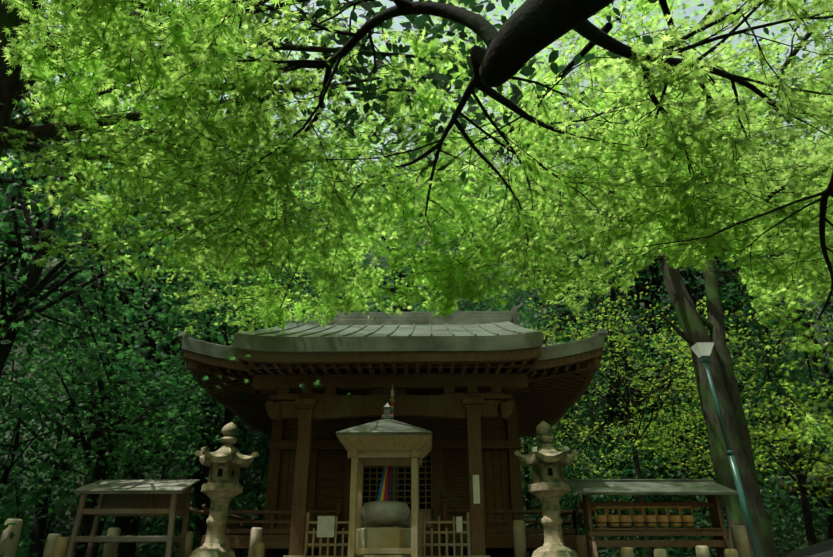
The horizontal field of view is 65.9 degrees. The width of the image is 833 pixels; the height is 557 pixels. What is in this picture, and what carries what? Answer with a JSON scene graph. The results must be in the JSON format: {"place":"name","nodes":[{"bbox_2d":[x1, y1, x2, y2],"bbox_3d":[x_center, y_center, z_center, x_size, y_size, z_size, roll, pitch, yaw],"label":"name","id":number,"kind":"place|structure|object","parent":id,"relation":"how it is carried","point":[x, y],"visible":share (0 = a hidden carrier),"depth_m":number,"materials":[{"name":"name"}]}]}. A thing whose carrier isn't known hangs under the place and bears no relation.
{"place":"outdoors","nodes":[
{"label":"outdoors","id":0,"kind":"place"},
{"bbox_2d":[0,0,657,318],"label":"tree","id":1,"kind":"object","parent":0,"point":[420,23],"depth_m":6.51,"materials":[{"name":"green plant"}]},
{"bbox_2d":[336,402,431,556],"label":"incense burner shelter","id":2,"kind":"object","parent":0,"point":[386,440],"depth_m":8.73,"materials":[{"name":"brown wood"}]},
{"bbox_2d":[0,0,832,453],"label":"maple tree","id":3,"kind":"object","parent":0,"point":[184,36],"depth_m":5.54,"materials":[{"name":"green plant"}]},
{"bbox_2d":[0,0,832,556],"bbox_3d":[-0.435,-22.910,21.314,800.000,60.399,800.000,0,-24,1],"label":"background trees","id":4,"kind":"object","parent":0,"point":[526,517],"depth_m":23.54,"materials":[{"name":"green plant"}]},
{"bbox_2d":[0,1,744,556],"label":"maple","id":5,"kind":"object","parent":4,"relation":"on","point":[86,379],"depth_m":12.01,"materials":[{"name":"green plant"}]},
{"bbox_2d":[507,247,832,556],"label":"sunlit maple","id":6,"kind":"object","parent":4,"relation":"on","point":[780,432],"depth_m":16.73,"materials":[{"name":"green plant"}]},
{"bbox_2d":[0,0,832,172],"label":"sky","id":7,"kind":"structure","parent":0,"point":[389,4],"materials":[{"name":"white"}]},
{"bbox_2d":[764,464,832,504],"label":"foliage","id":8,"kind":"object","parent":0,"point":[821,479],"depth_m":15.89,"materials":[{"name":"green plant"}]},
{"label":"platform","id":9,"kind":"structure","parent":0,"visible":0},
{"bbox_2d":[66,480,198,556],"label":"wooden stand","id":10,"kind":"object","parent":9,"relation":"on","point":[170,499],"visible":1,"depth_m":9.45,"materials":[{"name":"brown wood"}]},
{"bbox_2d":[189,422,258,556],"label":"stone lantern","id":11,"kind":"object","parent":9,"relation":"on","point":[221,488],"visible":1,"depth_m":9.34,"materials":[{"name":"grey stone"}]},
{"bbox_2d":[0,519,750,556],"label":"stone posts","id":12,"kind":"object","parent":9,"relation":"on","point":[56,544],"visible":0.96,"depth_m":9.44,"materials":[{"name":"grey stone"}]},
{"bbox_2d":[303,512,470,556],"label":"lattice fence","id":13,"kind":"object","parent":9,"relation":"on","point":[325,526],"visible":0.75,"depth_m":9.63,"materials":[{"name":"brown wood"}]},
{"bbox_2d":[233,321,542,556],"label":"porch","id":14,"kind":"object","parent":9,"relation":"on","point":[275,358],"visible":1,"depth_m":10.23,"materials":[{"name":"brown wood"}]},
{"bbox_2d":[377,385,394,500],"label":"bell rope ribbons","id":15,"kind":"object","parent":14,"relation":"hanging from","point":[383,494],"visible":0.62,"depth_m":9.58,"materials":[{"name":"fabric"}]},
{"bbox_2d":[178,303,607,556],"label":"hall","id":16,"kind":"structure","parent":9,"relation":"on","point":[560,376],"depth_m":11.74,"materials":[{"name":"brown wood"}]},
{"bbox_2d":[514,421,578,556],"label":"stone lantern","id":17,"kind":"object","parent":9,"relation":"on","point":[548,487],"visible":1,"depth_m":9.26,"materials":[{"name":"grey stone"}]},
{"bbox_2d":[409,0,832,556],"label":"twin maple","id":18,"kind":"object","parent":9,"relation":"on","point":[692,321],"depth_m":11.75,"materials":[{"name":"green plant"}]},
{"bbox_2d":[3,0,832,283],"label":"canopy","id":19,"kind":"object","parent":18,"relation":"on","point":[614,24],"depth_m":17.51,"materials":[{"name":"green plant"}]},
{"bbox_2d":[565,479,738,556],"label":"wooden rack","id":20,"kind":"object","parent":9,"relation":"on","point":[711,489],"visible":1,"depth_m":9.20,"materials":[{"name":"brown wood"}]},
{"bbox_2d":[691,342,761,556],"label":"garden lamp post","id":21,"kind":"object","parent":9,"relation":"on","point":[702,351],"visible":1,"depth_m":10.53,"materials":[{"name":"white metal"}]},
{"bbox_2d":[782,539,832,556],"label":"mossy rock","id":22,"kind":"object","parent":9,"relation":"on","point":[823,549],"visible":1,"depth_m":3.02,"materials":[{"name":"grey stone"}]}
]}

